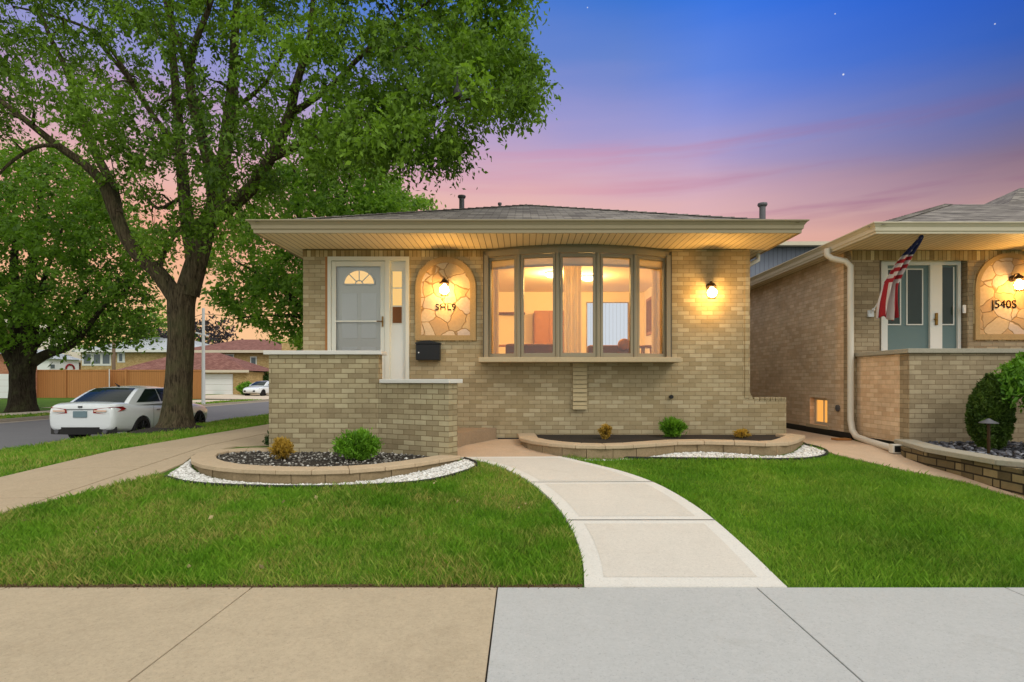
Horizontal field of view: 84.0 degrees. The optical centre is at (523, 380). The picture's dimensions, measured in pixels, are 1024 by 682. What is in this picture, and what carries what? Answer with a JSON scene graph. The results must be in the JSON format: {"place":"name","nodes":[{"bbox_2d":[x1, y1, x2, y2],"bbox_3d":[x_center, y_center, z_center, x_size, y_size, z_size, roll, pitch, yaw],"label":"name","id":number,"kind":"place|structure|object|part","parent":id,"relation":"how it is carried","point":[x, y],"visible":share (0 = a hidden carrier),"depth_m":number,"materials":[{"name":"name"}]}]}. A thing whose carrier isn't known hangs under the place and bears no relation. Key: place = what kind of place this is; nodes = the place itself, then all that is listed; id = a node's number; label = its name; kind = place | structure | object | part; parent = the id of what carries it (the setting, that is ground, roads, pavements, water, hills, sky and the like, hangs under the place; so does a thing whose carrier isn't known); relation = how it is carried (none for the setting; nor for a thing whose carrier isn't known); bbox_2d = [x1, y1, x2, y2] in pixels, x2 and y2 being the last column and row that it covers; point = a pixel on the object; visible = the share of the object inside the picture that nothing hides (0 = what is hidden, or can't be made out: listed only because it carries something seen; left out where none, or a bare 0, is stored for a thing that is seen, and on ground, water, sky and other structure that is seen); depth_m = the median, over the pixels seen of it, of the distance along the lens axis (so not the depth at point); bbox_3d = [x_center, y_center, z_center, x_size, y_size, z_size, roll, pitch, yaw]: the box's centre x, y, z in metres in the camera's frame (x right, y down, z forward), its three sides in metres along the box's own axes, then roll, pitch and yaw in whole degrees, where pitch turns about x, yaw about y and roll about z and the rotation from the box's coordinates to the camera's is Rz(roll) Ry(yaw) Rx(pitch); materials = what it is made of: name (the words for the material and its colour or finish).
{"place":"outdoors","nodes":[
{"label":"outdoors","id":0,"kind":"place"},
{"bbox_2d":[0,352,37,397],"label":"house","id":1,"kind":"structure","parent":0,"point":[4,382],"depth_m":42.04,"materials":[{"name":"red brick"}]},
{"bbox_2d":[0,374,8,397],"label":"garage door","id":2,"kind":"structure","parent":1,"relation":"in","point":[4,384],"depth_m":42.04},
{"bbox_2d":[0,410,49,415],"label":"path","id":3,"kind":"structure","parent":0,"point":[21,413],"depth_m":26.03,"materials":[{"name":"concrete"}]},
{"bbox_2d":[37,350,81,369],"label":"white garage","id":4,"kind":"structure","parent":0,"point":[73,362],"depth_m":61.49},
{"bbox_2d":[0,399,261,418],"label":"verge grass","id":5,"kind":"structure","parent":0,"point":[43,413],"depth_m":24.67,"materials":[{"name":"plant"}]},
{"bbox_2d":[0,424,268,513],"bbox_3d":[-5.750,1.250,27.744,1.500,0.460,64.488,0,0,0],"label":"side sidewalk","id":6,"kind":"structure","parent":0,"point":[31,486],"depth_m":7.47,"materials":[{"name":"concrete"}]},
{"bbox_2d":[0,412,268,476],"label":"parkway grass","id":7,"kind":"structure","parent":0,"point":[75,446],"depth_m":10.50,"materials":[{"name":"green plant"}]},
{"bbox_2d":[0,402,268,449],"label":"street","id":8,"kind":"structure","parent":0,"point":[15,434],"depth_m":19.92,"materials":[{"name":"grey asphalt"}]},
{"bbox_2d":[50,383,207,438],"bbox_3d":[-10.980,0.827,16.355,2.080,1.543,4.581,0,0,0],"label":"parked car","id":9,"kind":"object","parent":8,"relation":"on","point":[111,410],"visible":0.78,"depth_m":14.54,"materials":[{"name":"white paint"}]},
{"bbox_3d":[-10.980,0.379,14.968,1.342,0.385,0.744,0,0,0],"label":"rear window","id":10,"kind":"part","parent":9,"relation":"part of","materials":[{"name":"grey glass"}]},
{"bbox_3d":[-10.252,0.395,15.456,0.170,0.346,0.956,0,0,0],"label":"side window","id":11,"kind":"part","parent":9,"relation":"part of","materials":[{"name":"black glass"}]},
{"bbox_3d":[-10.249,0.395,16.481,0.164,0.346,1.040,0,0,0],"label":"side window","id":12,"kind":"part","parent":9,"relation":"part of","materials":[{"name":"black glass"}]},
{"bbox_2d":[43,400,228,407],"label":"driveway","id":13,"kind":"structure","parent":0,"point":[195,401],"depth_m":40.79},
{"bbox_2d":[485,590,497,681],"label":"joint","id":14,"kind":"object","parent":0,"point":[491,638],"depth_m":3.06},
{"bbox_2d":[0,588,1023,681],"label":"front sidewalk","id":15,"kind":"structure","parent":0,"point":[758,635],"depth_m":3.08,"materials":[{"name":"grey concrete"}]},
{"bbox_2d":[0,394,1023,587],"bbox_3d":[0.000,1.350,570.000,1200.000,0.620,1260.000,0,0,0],"label":"ground","id":16,"kind":"structure","parent":0,"point":[46,402],"depth_m":5.04,"materials":[{"name":"green plant"}]},
{"bbox_2d":[5,320,82,369],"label":"gabled house","id":17,"kind":"structure","parent":16,"relation":"on","point":[74,354],"depth_m":80.25,"materials":[{"name":"white brick"}]},
{"bbox_2d":[43,288,126,344],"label":"tree","id":18,"kind":"object","parent":16,"relation":"on","point":[77,323],"visible":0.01,"depth_m":86.17,"materials":[{"name":"green plant"}]},
{"bbox_2d":[0,136,176,412],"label":"street tree","id":19,"kind":"object","parent":16,"relation":"on","point":[24,336],"visible":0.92,"depth_m":25.16,"materials":[{"name":"green plant"}]},
{"bbox_2d":[112,340,115,369],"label":"utility pole","id":20,"kind":"object","parent":16,"relation":"on","point":[114,360],"visible":0.42,"depth_m":59.90,"materials":[{"name":"brown wood"}]},
{"bbox_2d":[37,369,201,398],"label":"wooden fence","id":21,"kind":"object","parent":16,"relation":"on","point":[64,383],"visible":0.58,"depth_m":44.05,"materials":[{"name":"brown wood"}]},
{"bbox_2d":[0,399,268,422],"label":"kerb","id":22,"kind":"structure","parent":16,"relation":"on","point":[20,419],"depth_m":23.66,"materials":[{"name":"concrete"}]},
{"bbox_2d":[67,297,212,354],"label":"tree","id":23,"kind":"object","parent":16,"relation":"on","point":[160,318],"visible":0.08,"depth_m":77.54,"materials":[{"name":"green plant"}]},
{"bbox_2d":[73,337,209,369],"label":"pale roof house","id":24,"kind":"structure","parent":16,"relation":"on","point":[130,356],"depth_m":72.00,"materials":[{"name":"yellow brick"}]},
{"bbox_2d":[82,353,110,365],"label":"window","id":25,"kind":"structure","parent":24,"relation":"in","point":[103,360],"depth_m":71.94,"materials":[{"name":"glass"}]},
{"bbox_2d":[117,352,124,362],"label":"window","id":26,"kind":"structure","parent":24,"relation":"in","point":[120,356],"depth_m":71.96,"materials":[{"name":"glass"}]},
{"bbox_2d":[20,433,268,508],"bbox_3d":[-4.442,1.191,15.800,1.085,0.338,20.400,0,0,0],"label":"side apron","id":27,"kind":"object","parent":16,"relation":"on","point":[168,464],"visible":0.25,"depth_m":7.67,"materials":[{"name":"concrete"}]},
{"bbox_2d":[262,430,268,444],"bbox_3d":[-4.011,0.943,9.142,0.343,0.362,0.405,0,0,0],"label":"shrub","id":28,"kind":"object","parent":27,"relation":"on","point":[266,439],"visible":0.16,"depth_m":9.03,"materials":[{"name":"green plant"}]},
{"bbox_2d":[142,323,166,344],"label":"tree","id":29,"kind":"object","parent":16,"relation":"on","point":[161,334],"visible":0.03,"depth_m":76.14,"materials":[{"name":"green plant"}]},
{"bbox_2d":[129,425,204,432],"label":"tree soil","id":30,"kind":"object","parent":16,"relation":"on","point":[151,429],"visible":0.47,"depth_m":13.74,"materials":[{"name":"soil"}]},
{"bbox_2d":[0,0,563,427],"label":"maple tree","id":31,"kind":"object","parent":30,"relation":"on","point":[393,110],"visible":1,"depth_m":11.85,"materials":[{"name":"green plant"}]},
{"bbox_2d":[453,72,461,100],"bbox_3d":[-1.071,-4.867,9.305,0.157,0.544,0.158,0,0,0],"label":"bird feeder","id":32,"kind":"object","parent":31,"relation":"hanging from","point":[457,89],"visible":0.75,"depth_m":9.26,"materials":[{"name":"grey"}]},
{"bbox_2d":[117,353,268,394],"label":"brick garage","id":33,"kind":"structure","parent":16,"relation":"on","point":[225,374],"depth_m":56.08,"materials":[{"name":"brown"}]},
{"bbox_2d":[205,374,232,393],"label":"garage door","id":34,"kind":"structure","parent":33,"relation":"in","point":[209,378],"depth_m":56.05,"materials":[{"name":"metal"}]},
{"bbox_2d":[161,311,237,344],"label":"tree","id":35,"kind":"object","parent":16,"relation":"on","point":[215,336],"visible":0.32,"depth_m":82.17,"materials":[{"name":"green plant"}]},
{"bbox_2d":[196,308,208,403],"bbox_3d":[-20.320,-1.550,36.000,0.824,6.100,0.209,0,0,0],"label":"street pole","id":36,"kind":"object","parent":16,"relation":"on","point":[203,334],"visible":0.86,"depth_m":35.93,"materials":[{"name":"metal"}]},
{"bbox_2d":[205,394,268,398],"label":"driveway apron","id":37,"kind":"object","parent":16,"relation":"on","point":[237,396],"visible":0.4,"depth_m":49.48,"materials":[{"name":"concrete"}]},
{"bbox_2d":[243,381,268,395],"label":"parked car","id":38,"kind":"object","parent":37,"relation":"on","point":[261,388],"visible":0.54,"depth_m":52.72,"materials":[{"name":"white metal"}]},
{"bbox_2d":[234,381,251,394],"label":"bush","id":39,"kind":"object","parent":16,"relation":"on","point":[240,387],"visible":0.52,"depth_m":54.02,"materials":[{"name":"green plant"}]},
{"bbox_2d":[194,339,301,367],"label":"yellow brick house","id":40,"kind":"structure","parent":16,"relation":"on","point":[250,350],"depth_m":66.00,"materials":[{"name":"brown"}]},
{"bbox_2d":[250,356,256,363],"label":"window","id":41,"kind":"structure","parent":40,"relation":"in","point":[253,359],"depth_m":65.94,"materials":[{"name":"glass"}]},
{"bbox_2d":[253,371,268,380],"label":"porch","id":42,"kind":"object","parent":16,"relation":"on","point":[266,377],"visible":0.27,"depth_m":59.69,"materials":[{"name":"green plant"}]},
{"bbox_2d":[265,335,302,349],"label":"tree","id":43,"kind":"object","parent":16,"relation":"on","point":[279,341],"visible":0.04,"depth_m":89.11,"materials":[{"name":"green plant"}]},
{"bbox_2d":[0,584,581,588],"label":"soil edge","id":44,"kind":"object","parent":16,"relation":"on","point":[313,586],"visible":0.17,"depth_m":3.85,"materials":[{"name":"brown soil"}]},
{"bbox_2d":[0,583,585,589],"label":"soil crumbs","id":45,"kind":"object","parent":44,"relation":"on","point":[78,586],"visible":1,"depth_m":3.83,"materials":[{"name":"brown soil"}]},
{"bbox_2d":[0,458,586,587],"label":"lawn grass","id":46,"kind":"structure","parent":16,"relation":"on","point":[218,538],"depth_m":4.80,"materials":[{"name":"green plant"}]},
{"bbox_2d":[8,482,525,568],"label":"fallen leaves","id":47,"kind":"object","parent":46,"relation":"on","point":[260,565],"visible":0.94,"depth_m":5.23,"materials":[{"name":"brown plant"}]},
{"bbox_2d":[196,140,445,350],"bbox_3d":[-7.135,-3.612,19.650,8.701,9.726,6.180,0,0,18],"label":"side tree","id":48,"kind":"object","parent":16,"relation":"on","point":[258,286],"visible":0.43,"depth_m":18.53,"materials":[{"name":"green plant"}]},
{"bbox_2d":[164,457,477,488],"bbox_3d":[-2.369,1.145,6.903,3.822,0.153,1.213,0,0,-17],"label":"lawn edging","id":49,"kind":"object","parent":16,"relation":"on","point":[296,486],"visible":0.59,"depth_m":6.52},
{"bbox_2d":[191,447,459,484],"bbox_3d":[-2.932,1.171,7.574,3.781,0.272,1.923,0,0,17],"label":"block planter","id":50,"kind":"object","parent":16,"relation":"on","point":[207,463],"visible":0.73,"depth_m":6.81,"materials":[{"name":"beige concrete"}]},
{"bbox_2d":[216,450,429,466],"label":"mulch pebbles","id":51,"kind":"object","parent":50,"relation":"in","point":[385,460],"visible":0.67,"depth_m":7.71,"materials":[{"name":"grey gravel"}]},
{"bbox_2d":[267,437,296,459],"bbox_3d":[-3.255,0.917,7.707,0.372,0.353,0.344,0,0,29],"label":"shrub","id":52,"kind":"object","parent":51,"relation":"on","point":[282,448],"visible":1,"depth_m":7.64,"materials":[{"name":"yellow plant"}]},
{"bbox_2d":[329,427,384,459],"bbox_3d":[-2.241,0.852,7.644,0.734,0.485,0.656,0,0,-34],"label":"shrub","id":53,"kind":"object","parent":51,"relation":"on","point":[361,443],"visible":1,"depth_m":7.50,"materials":[{"name":"green plant"}]},
{"bbox_2d":[263,351,462,455],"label":"porch wall","id":54,"kind":"structure","parent":16,"relation":"on","point":[320,401],"depth_m":8.50,"materials":[{"name":"beige brick"}]},
{"bbox_2d":[245,204,809,447],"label":"brick house","id":55,"kind":"structure","parent":16,"relation":"on","point":[371,282],"depth_m":10.00,"materials":[{"name":"beige brick"}]},
{"bbox_2d":[325,257,408,378],"bbox_3d":[-2.737,-1.015,10.026,1.475,2.330,0.189,0,0,0],"label":"front door","id":56,"kind":"structure","parent":55,"relation":"in","point":[367,298],"depth_m":10.04,"materials":[{"name":"white wood"}]},
{"bbox_2d":[415,340,440,359],"bbox_3d":[-1.653,-0.532,9.922,0.435,0.345,0.154,0,0,0],"label":"mailbox","id":57,"kind":"object","parent":55,"relation":"attached to","point":[428,350],"visible":1,"depth_m":9.86,"materials":[{"name":"metal"}]},
{"bbox_2d":[439,278,449,295],"bbox_3d":[-1.360,-1.633,9.864,0.180,0.315,0.239,0,0,0],"label":"wall lantern","id":58,"kind":"object","parent":55,"relation":"attached to","point":[445,283],"depth_m":9.80,"materials":[{"name":"glass"}]},
{"bbox_2d":[458,195,465,208],"bbox_3d":[-1.310,-3.655,12.150,0.176,0.610,0.172,0,0,0],"label":"roof vent","id":59,"kind":"object","parent":55,"relation":"on","point":[461,200],"visible":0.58,"depth_m":12.10,"materials":[{"name":"metal"}]},
{"bbox_2d":[492,270,498,353],"bbox_3d":[-0.520,-1.100,10.303,0.160,2.200,0.076,0,0,0],"label":"curtain","id":60,"kind":"object","parent":55,"relation":"hanging from","point":[495,311],"visible":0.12,"depth_m":10.31,"materials":[{"name":"fabric"}]},
{"bbox_2d":[499,312,524,314],"bbox_3d":[-0.335,-1.370,14.499,0.770,0.740,0.198,0,0,0],"label":"wall shelf","id":61,"kind":"object","parent":55,"relation":"attached to","point":[506,313],"depth_m":14.40,"materials":[{"name":"brown wood"}]},
{"bbox_2d":[506,344,552,352],"bbox_3d":[0.200,-0.320,11.740,1.100,0.840,0.880,0,0,0],"label":"sofa","id":62,"kind":"object","parent":55,"relation":"on","point":[538,348],"visible":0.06,"depth_m":11.30,"materials":[{"name":"brown fabric"}]},
{"bbox_2d":[534,311,563,352],"bbox_3d":[0.650,-0.810,14.416,0.740,1.900,0.363,0,0,0],"label":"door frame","id":63,"kind":"object","parent":55,"relation":"on","point":[543,327],"visible":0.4,"depth_m":14.23,"materials":[{"name":"orange wood"}]},
{"bbox_3d":[0.475,-0.825,14.242,0.330,1.750,0.014,0,0,0],"label":"cabinet door","id":64,"kind":"part","parent":63,"relation":"part of","materials":[{"name":"orange wood"}]},
{"bbox_3d":[0.825,-0.825,14.242,0.330,1.750,0.014,0,0,0],"label":"cabinet door","id":65,"kind":"part","parent":63,"relation":"part of","materials":[{"name":"orange wood"}]},
{"bbox_2d":[545,271,552,277],"bbox_3d":[0.620,-2.229,12.000,0.320,0.099,0.320,0,0,0],"label":"ceiling lamp","id":66,"kind":"object","parent":55,"relation":"attached to","point":[549,274],"visible":0.61,"depth_m":11.90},
{"bbox_2d":[564,266,580,352],"bbox_3d":[0.900,-1.100,10.353,0.320,2.200,0.076,0,0,0],"label":"curtain","id":67,"kind":"object","parent":55,"relation":"hanging from","point":[572,309],"visible":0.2,"depth_m":10.36,"materials":[{"name":"fabric"}]},
{"bbox_2d":[478,244,680,362],"bbox_3d":[0.955,-1.313,9.833,3.410,1.997,0.575,0,0,0],"label":"bow window","id":68,"kind":"structure","parent":55,"relation":"in","point":[557,256],"depth_m":9.76,"materials":[{"name":"beige paint"}]},
{"bbox_2d":[581,275,592,280],"bbox_3d":[1.420,-2.229,12.400,0.320,0.099,0.320,0,0,0],"label":"ceiling lamp","id":69,"kind":"object","parent":55,"relation":"attached to","point":[586,277],"visible":0.86,"depth_m":12.29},
{"bbox_2d":[586,302,627,352],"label":"vertical blinds","id":70,"kind":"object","parent":55,"relation":"in","point":[615,314],"depth_m":14.54,"materials":[{"name":"white fabric"}]},
{"bbox_2d":[587,345,628,352],"bbox_3d":[1.800,-0.310,11.840,1.000,0.820,0.880,0,0,0],"label":"sofa","id":71,"kind":"object","parent":55,"relation":"on","point":[611,349],"visible":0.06,"depth_m":11.40,"materials":[{"name":"brown fabric"}]},
{"bbox_2d":[618,338,628,349],"bbox_3d":[2.020,-0.730,11.360,0.260,0.234,0.130,0,0,0],"label":"cushion","id":72,"kind":"object","parent":71,"relation":"on","point":[623,344],"visible":0.88,"depth_m":11.31,"materials":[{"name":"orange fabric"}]},
{"bbox_2d":[640,345,651,353],"bbox_3d":[2.520,-0.289,11.700,0.500,0.862,0.500,0,0,0],"label":"side table","id":73,"kind":"object","parent":55,"relation":"on","point":[642,347],"visible":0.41,"depth_m":11.60,"materials":[{"name":"orange wood"}]},
{"bbox_2d":[646,296,651,335],"bbox_3d":[3.076,-1.570,13.650,0.044,0.900,1.000,0,0,0],"label":"picture","id":74,"kind":"object","parent":55,"relation":"attached to","point":[649,316],"visible":0.54,"depth_m":13.77,"materials":[{"name":"orange wood"}]},
{"bbox_2d":[652,262,661,353],"bbox_3d":[2.425,-1.100,10.303,0.190,2.200,0.076,0,0,0],"label":"curtain","id":75,"kind":"object","parent":55,"relation":"hanging from","point":[656,311],"visible":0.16,"depth_m":10.31,"materials":[{"name":"fabric"}]},
{"bbox_2d":[706,281,716,298],"bbox_3d":[3.270,-1.583,9.880,0.180,0.315,0.239,0,0,0],"label":"wall lantern","id":76,"kind":"object","parent":55,"relation":"attached to","point":[710,285],"depth_m":9.81,"materials":[{"name":"brown metal"}]},
{"bbox_2d":[757,202,767,218],"bbox_3d":[4.000,-2.710,9.500,0.160,0.520,0.156,0,0,0],"label":"roof vent","id":77,"kind":"object","parent":55,"relation":"on","point":[762,209],"visible":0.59,"depth_m":9.46,"materials":[{"name":"metal"}]},
{"bbox_2d":[461,456,786,587],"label":"front walk","id":78,"kind":"structure","parent":16,"relation":"on","point":[596,578],"depth_m":4.62,"materials":[{"name":"concrete"}]},
{"bbox_2d":[457,439,554,458],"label":"entry slab","id":79,"kind":"structure","parent":78,"relation":"on","point":[503,448],"depth_m":8.56,"materials":[{"name":"beige concrete"}]},
{"bbox_2d":[479,458,635,479],"bbox_3d":[0.378,1.128,7.365,1.040,0.091,2.167,0,0,-34],"label":"walk panel","id":80,"kind":"object","parent":78,"relation":"on","point":[550,469],"visible":1,"depth_m":7.27,"materials":[{"name":"concrete"}]},
{"bbox_2d":[580,481,652,481],"bbox_3d":[0.803,1.175,6.630,1.428,0.002,0.012,0,0,-1],"label":"walk joint","id":81,"kind":"object","parent":78,"relation":"on","point":[616,481],"visible":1,"depth_m":6.63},
{"bbox_2d":[546,483,694,515],"bbox_3d":[0.935,1.226,5.950,1.369,0.086,1.225,0,0,0],"label":"walk panel","id":82,"kind":"object","parent":78,"relation":"on","point":[623,499],"visible":1,"depth_m":5.86,"materials":[{"name":"concrete"}]},
{"bbox_2d":[567,519,714,519],"bbox_3d":[1.084,1.274,5.220,1.357,0.001,0.012,0,0,0],"label":"walk joint","id":83,"kind":"object","parent":78,"relation":"on","point":[641,519],"visible":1,"depth_m":5.22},
{"bbox_2d":[585,523,756,576],"bbox_3d":[1.096,1.325,4.541,1.091,0.081,1.162,0,0,0],"label":"walk panel","id":84,"kind":"object","parent":78,"relation":"on","point":[663,549],"visible":1,"depth_m":4.44,"materials":[{"name":"concrete"}]},
{"bbox_2d":[517,433,804,458],"bbox_3d":[2.279,1.056,8.866,4.756,0.313,1.912,0,0,0],"label":"block planter","id":85,"kind":"object","parent":16,"relation":"on","point":[785,443],"visible":0.81,"depth_m":8.33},
{"bbox_2d":[537,435,779,442],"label":"planter soil","id":86,"kind":"structure","parent":85,"relation":"in","point":[599,439],"depth_m":9.32,"materials":[{"name":"brown soil"}]},
{"bbox_2d":[596,422,611,438],"bbox_3d":[1.329,0.820,9.239,0.265,0.296,0.266,0,0,-32],"label":"shrub","id":87,"kind":"object","parent":86,"relation":"on","point":[605,431],"visible":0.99,"depth_m":9.20,"materials":[{"name":"yellow plant"}]},
{"bbox_2d":[658,415,689,436],"bbox_3d":[2.523,0.775,9.559,0.540,0.415,0.509,0,0,0],"label":"shrub","id":88,"kind":"object","parent":86,"relation":"on","point":[671,426],"visible":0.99,"depth_m":9.46,"materials":[{"name":"green plant"}]},
{"bbox_2d":[732,428,751,437],"bbox_3d":[3.634,0.871,9.405,0.332,0.200,0.317,0,0,0],"label":"shrub","id":89,"kind":"object","parent":86,"relation":"on","point":[742,433],"visible":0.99,"depth_m":9.36,"materials":[{"name":"yellow plant"}]},
{"bbox_2d":[624,443,828,460],"bbox_3d":[2.818,1.058,8.198,3.762,0.119,0.990,0,0,-13],"label":"lawn edging","id":90,"kind":"object","parent":16,"relation":"on","point":[820,456],"visible":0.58,"depth_m":7.97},
{"bbox_2d":[750,241,829,277],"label":"house","id":91,"kind":"structure","parent":16,"relation":"on","point":[785,251],"depth_m":28.00,"materials":[{"name":"grey"}]},
{"bbox_2d":[562,443,1023,587],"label":"lawn grass","id":92,"kind":"structure","parent":16,"relation":"on","point":[953,520],"depth_m":5.27,"materials":[{"name":"green plant"}]},
{"bbox_2d":[750,188,1023,452],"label":"neighbour house","id":93,"kind":"structure","parent":16,"relation":"on","point":[828,357],"depth_m":10.00,"materials":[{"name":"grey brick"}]},
{"bbox_2d":[806,398,829,429],"bbox_3d":[5.830,0.625,11.130,0.180,0.590,0.820,0,0,0],"label":"basement window","id":94,"kind":"structure","parent":93,"relation":"in","point":[820,403],"depth_m":11.24,"materials":[{"name":"glass"}]},
{"bbox_2d":[867,235,924,320],"bbox_3d":[6.014,-1.710,9.390,0.533,1.476,1.169,0,0,-13],"label":"flag","id":95,"kind":"object","parent":93,"relation":"attached to","point":[886,305],"visible":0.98,"depth_m":9.21,"materials":[{"name":"multicoloured fabric"}]},
{"bbox_2d":[880,261,960,350],"bbox_3d":[7.073,-1.046,10.111,1.417,2.293,0.139,0,0,0],"label":"teal door","id":96,"kind":"structure","parent":93,"relation":"in","point":[929,292],"depth_m":10.13,"materials":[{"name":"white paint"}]},
{"bbox_2d":[1008,273,1023,291],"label":"wall lantern","id":97,"kind":"object","parent":93,"relation":"attached to","point":[1019,277],"depth_m":9.82,"materials":[{"name":"glass"}]},
{"bbox_2d":[786,428,1023,499],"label":"side passage","id":98,"kind":"object","parent":16,"relation":"on","point":[853,449],"visible":0.32,"depth_m":8.20,"materials":[{"name":"beige concrete"}]},
{"bbox_2d":[831,438,851,439],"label":"wooden block","id":99,"kind":"structure","parent":98,"relation":"on","point":[841,439],"depth_m":9.76,"materials":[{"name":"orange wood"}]},
{"bbox_2d":[894,439,1023,496],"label":"block planter","id":100,"kind":"object","parent":16,"relation":"on","point":[1003,473],"visible":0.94,"depth_m":6.78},
{"bbox_2d":[922,441,1023,459],"bbox_3d":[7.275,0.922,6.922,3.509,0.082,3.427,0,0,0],"label":"dark pebbles","id":101,"kind":"object","parent":100,"relation":"in","point":[1016,448],"visible":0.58,"depth_m":7.70,"materials":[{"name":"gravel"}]},
{"bbox_2d":[978,418,998,453],"bbox_3d":[5.937,0.710,7.250,0.210,0.460,0.207,0,0,0],"label":"path light","id":102,"kind":"object","parent":101,"relation":"on","point":[988,421],"visible":0.94,"depth_m":7.23,"materials":[{"name":"grey metal"}]},
{"bbox_2d":[964,371,1016,449],"bbox_3d":[6.355,0.447,7.753,0.581,1.154,0.582,0,0,0],"label":"evergreen shrub","id":103,"kind":"object","parent":101,"relation":"on","point":[985,399],"visible":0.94,"depth_m":7.62,"materials":[{"name":"green plant"}]},
{"bbox_2d":[988,351,1023,412],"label":"weeping tree","id":104,"kind":"object","parent":101,"relation":"on","point":[1010,376],"visible":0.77,"depth_m":7.53,"materials":[{"name":"green plant"}]},
{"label":"gravel bed","id":105,"kind":"structure","parent":16,"relation":"on","visible":0},
{"bbox_2d":[168,459,474,487],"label":"white gravel","id":106,"kind":"structure","parent":105,"relation":"on","point":[185,470],"depth_m":6.97,"materials":[{"name":"white gravel"}]},
{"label":"gravel bed","id":107,"kind":"structure","parent":16,"relation":"on","visible":0},
{"bbox_2d":[561,444,824,460],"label":"white gravel","id":108,"kind":"structure","parent":107,"relation":"on","point":[800,452],"depth_m":8.29,"materials":[{"name":"white gravel"}]},
{"bbox_2d":[0,0,1023,346],"label":"sky","id":109,"kind":"structure","parent":0,"point":[844,117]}
]}

